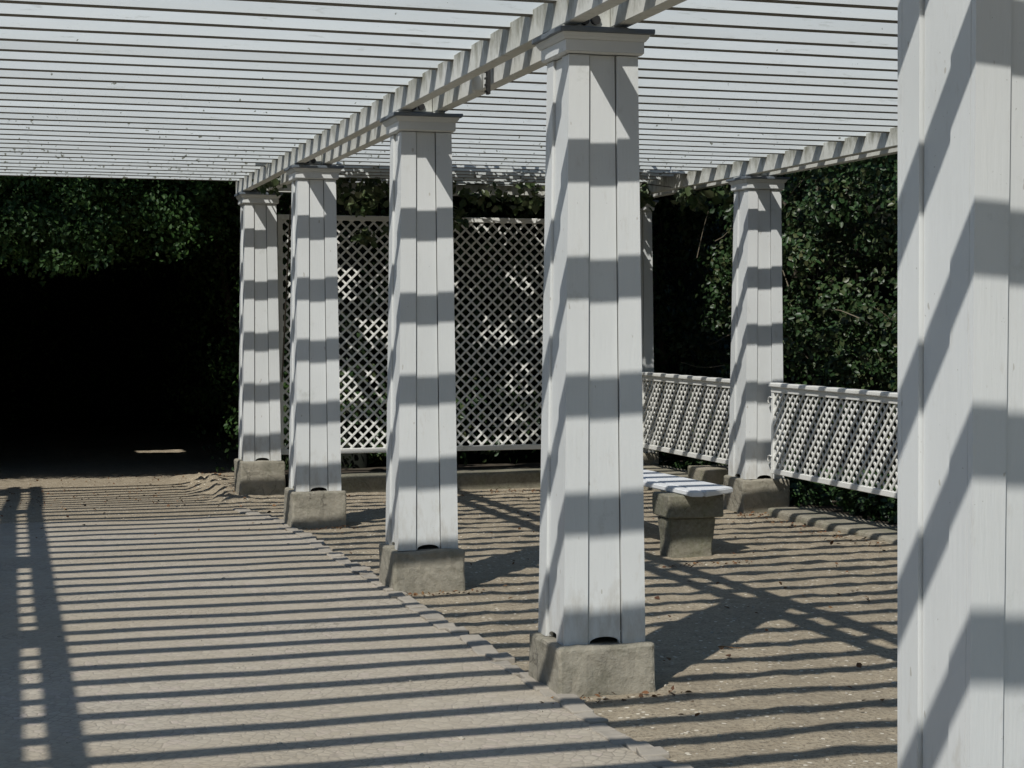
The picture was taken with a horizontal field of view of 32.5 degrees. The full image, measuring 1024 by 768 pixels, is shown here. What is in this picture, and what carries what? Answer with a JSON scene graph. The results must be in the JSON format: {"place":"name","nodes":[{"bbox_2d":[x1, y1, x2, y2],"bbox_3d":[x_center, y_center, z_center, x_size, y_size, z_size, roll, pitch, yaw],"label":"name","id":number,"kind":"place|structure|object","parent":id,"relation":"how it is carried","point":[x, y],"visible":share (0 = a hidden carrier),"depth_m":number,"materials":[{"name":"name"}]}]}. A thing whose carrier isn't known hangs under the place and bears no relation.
{"place":"outdoors","nodes":[
{"label":"outdoors","id":0,"kind":"place"},
{"bbox_2d":[0,515,656,767],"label":"paving","id":1,"kind":"structure","parent":0,"point":[314,672],"depth_m":8.06,"materials":[{"name":"beige concrete"}]},
{"bbox_2d":[0,424,897,767],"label":"ground","id":2,"kind":"structure","parent":0,"point":[730,698],"depth_m":10.46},
{"bbox_2d":[0,176,370,471],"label":"hedge arch","id":3,"kind":"structure","parent":2,"relation":"on","point":[119,302],"depth_m":27.57,"materials":[{"name":"green plant"}]},
{"bbox_2d":[234,192,284,495],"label":"pergola column","id":4,"kind":"structure","parent":2,"relation":"on","point":[259,464],"depth_m":17.11,"materials":[{"name":"white paint"}]},
{"bbox_2d":[283,165,346,528],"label":"pergola column","id":5,"kind":"structure","parent":2,"relation":"on","point":[314,494],"depth_m":14.12,"materials":[{"name":"white paint"}]},
{"bbox_2d":[6,472,766,703],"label":"fallen leaves","id":6,"kind":"object","parent":2,"relation":"on","point":[598,695],"visible":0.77,"depth_m":11.85,"materials":[{"name":"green plant"}]},
{"bbox_2d":[285,467,540,492],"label":"kerb","id":7,"kind":"structure","parent":2,"relation":"on","point":[470,479],"depth_m":17.73,"materials":[{"name":"concrete"}]},
{"bbox_2d":[379,111,465,594],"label":"pergola column","id":8,"kind":"structure","parent":2,"relation":"on","point":[420,551],"depth_m":10.53,"materials":[{"name":"white paint"}]},
{"bbox_2d":[0,0,897,197],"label":"pergola roof","id":9,"kind":"structure","parent":8,"relation":"on","point":[242,93],"depth_m":10.25,"materials":[{"name":"paint"}]},
{"bbox_2d":[250,176,286,196],"bbox_3d":[-2.320,-1.946,16.627,0.406,0.362,1.702,-1,2,-16],"label":"climbing vine","id":10,"kind":"object","parent":9,"relation":"attached to","point":[264,187],"visible":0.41,"depth_m":16.33,"materials":[{"name":"green plant"}]},
{"bbox_2d":[281,178,544,381],"bbox_3d":[-0.547,-1.103,17.495,3.478,2.145,0.812,-1,2,-16],"label":"climbing vine","id":11,"kind":"object","parent":9,"relation":"hanging from","point":[377,194],"visible":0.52,"depth_m":17.19,"materials":[{"name":"green plant"}]},
{"bbox_2d":[472,70,490,94],"bbox_3d":[-0.164,-1.620,9.216,0.099,0.196,0.067,-1,2,-16],"label":"spotlight","id":12,"kind":"object","parent":9,"relation":"attached to","point":[477,83],"visible":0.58,"depth_m":9.20,"materials":[{"name":"grey metal"}]},
{"bbox_2d":[640,182,733,213],"bbox_3d":[1.189,-1.881,17.058,1.070,0.526,2.760,-1,2,-27],"label":"climbing vine","id":13,"kind":"object","parent":9,"relation":"on","point":[696,202],"visible":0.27,"depth_m":16.52,"materials":[{"name":"green plant"}]},
{"bbox_2d":[1,473,885,716],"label":"fallen leaves","id":14,"kind":"object","parent":2,"relation":"on","point":[859,665],"visible":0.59,"depth_m":12.77,"materials":[{"name":"brown plant"}]},
{"bbox_2d":[15,491,896,767],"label":"pebbles","id":15,"kind":"object","parent":2,"relation":"on","point":[718,735],"visible":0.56,"depth_m":8.91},
{"bbox_2d":[233,508,693,767],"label":"paving edge","id":16,"kind":"object","parent":2,"relation":"on","point":[578,707],"visible":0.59,"depth_m":8.22,"materials":[{"name":"beige concrete"}]},
{"bbox_2d":[285,460,704,473],"bbox_3d":[1.339,0.991,20.803,8.700,0.149,4.160,-1,2,-16],"label":"planting bed","id":17,"kind":"object","parent":2,"relation":"on","point":[475,466],"visible":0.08,"depth_m":20.39,"materials":[{"name":"soil"}]},
{"bbox_2d":[224,183,733,469],"bbox_3d":[0.710,-1.015,20.315,8.271,4.841,4.378,-1,2,-16],"label":"hedge","id":18,"kind":"object","parent":17,"relation":"on","point":[680,272],"visible":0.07,"depth_m":21.25,"materials":[{"name":"green plant"}]},
{"bbox_2d":[528,25,655,696],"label":"pergola column","id":19,"kind":"structure","parent":2,"relation":"on","point":[587,639],"depth_m":7.47,"materials":[{"name":"paint"}]},
{"bbox_2d":[640,200,658,465],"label":"pergola column","id":20,"kind":"structure","parent":2,"relation":"on","point":[650,457],"depth_m":18.23,"materials":[{"name":"white paint"}]},
{"bbox_2d":[277,214,544,454],"bbox_3d":[-0.612,-0.503,17.818,3.539,2.370,0.048,-1,2,-16],"label":"trellis","id":21,"kind":"object","parent":20,"relation":"attached to","point":[281,220],"visible":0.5,"depth_m":17.86,"materials":[{"name":"white paint"}]},
{"bbox_2d":[642,372,729,464],"bbox_3d":[1.712,0.311,16.982,0.084,0.785,2.574,-1,2,-16],"label":"lattice fence","id":22,"kind":"object","parent":20,"relation":"attached to","point":[701,381],"visible":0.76,"depth_m":17.02,"materials":[{"name":"white paint"}]},
{"bbox_2d":[643,466,723,490],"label":"kerb","id":23,"kind":"structure","parent":2,"relation":"on","point":[670,470],"depth_m":17.62,"materials":[{"name":"concrete"}]},
{"bbox_2d":[688,465,727,483],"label":"stone block","id":24,"kind":"structure","parent":23,"relation":"on","point":[715,474],"depth_m":16.14,"materials":[{"name":"beige stone"}]},
{"bbox_2d":[643,469,732,557],"bbox_3d":[0.926,0.986,13.303,0.533,0.600,2.680,-1,2,-19],"label":"bench","id":25,"kind":"object","parent":2,"relation":"on","point":[686,511],"visible":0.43,"depth_m":12.23,"materials":[{"name":"paint"}]},
{"bbox_2d":[723,176,789,513],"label":"pergola column","id":26,"kind":"structure","parent":2,"relation":"on","point":[750,479],"depth_m":15.22,"materials":[{"name":"white paint"}]},
{"bbox_2d":[767,382,897,498],"bbox_3d":[2.692,0.435,13.642,0.084,0.785,3.268,-1,2,-16],"label":"lattice fence","id":27,"kind":"object","parent":26,"relation":"attached to","point":[852,395],"visible":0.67,"depth_m":14.00,"materials":[{"name":"white paint"}]},
{"bbox_2d":[767,507,897,543],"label":"kerb","id":28,"kind":"structure","parent":2,"relation":"on","point":[835,522],"depth_m":14.04,"materials":[{"name":"concrete"}]},
{"bbox_2d":[789,472,897,526],"bbox_3d":[5.341,1.110,14.087,4.800,0.149,11.700,-1,2,-16],"label":"planting bed","id":29,"kind":"object","parent":2,"relation":"on","point":[833,508],"visible":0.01,"depth_m":15.26,"materials":[{"name":"soil"}]},
{"bbox_2d":[659,446,897,523],"bbox_3d":[3.058,0.979,15.585,1.310,0.394,8.122,-1,2,-16],"label":"ivy","id":30,"kind":"object","parent":29,"relation":"on","point":[804,492],"visible":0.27,"depth_m":15.59,"materials":[{"name":"green plant"}]},
{"bbox_2d":[681,154,897,481],"bbox_3d":[3.208,-0.965,18.614,3.289,4.903,5.265,-1,2,-16],"label":"shrub","id":31,"kind":"object","parent":29,"relation":"on","point":[823,262],"visible":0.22,"depth_m":17.92,"materials":[{"name":"green plant"}]},
{"bbox_2d":[783,154,897,441],"bbox_3d":[4.320,-0.814,14.768,3.275,4.943,5.337,-1,2,-16],"label":"shrub","id":32,"kind":"object","parent":29,"relation":"on","point":[866,314],"visible":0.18,"depth_m":16.45,"materials":[{"name":"green plant"}]},
{"bbox_2d":[830,463,897,515],"bbox_3d":[3.483,0.967,14.008,1.079,0.574,2.757,-1,2,-16],"label":"ivy","id":33,"kind":"object","parent":29,"relation":"on","point":[854,495],"visible":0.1,"depth_m":14.78,"materials":[{"name":"green plant"}]},
{"bbox_2d":[897,0,1023,767],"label":"pergola column","id":34,"kind":"structure","parent":2,"relation":"on","point":[960,625],"depth_m":4.40,"materials":[{"name":"white paint"}]}
]}

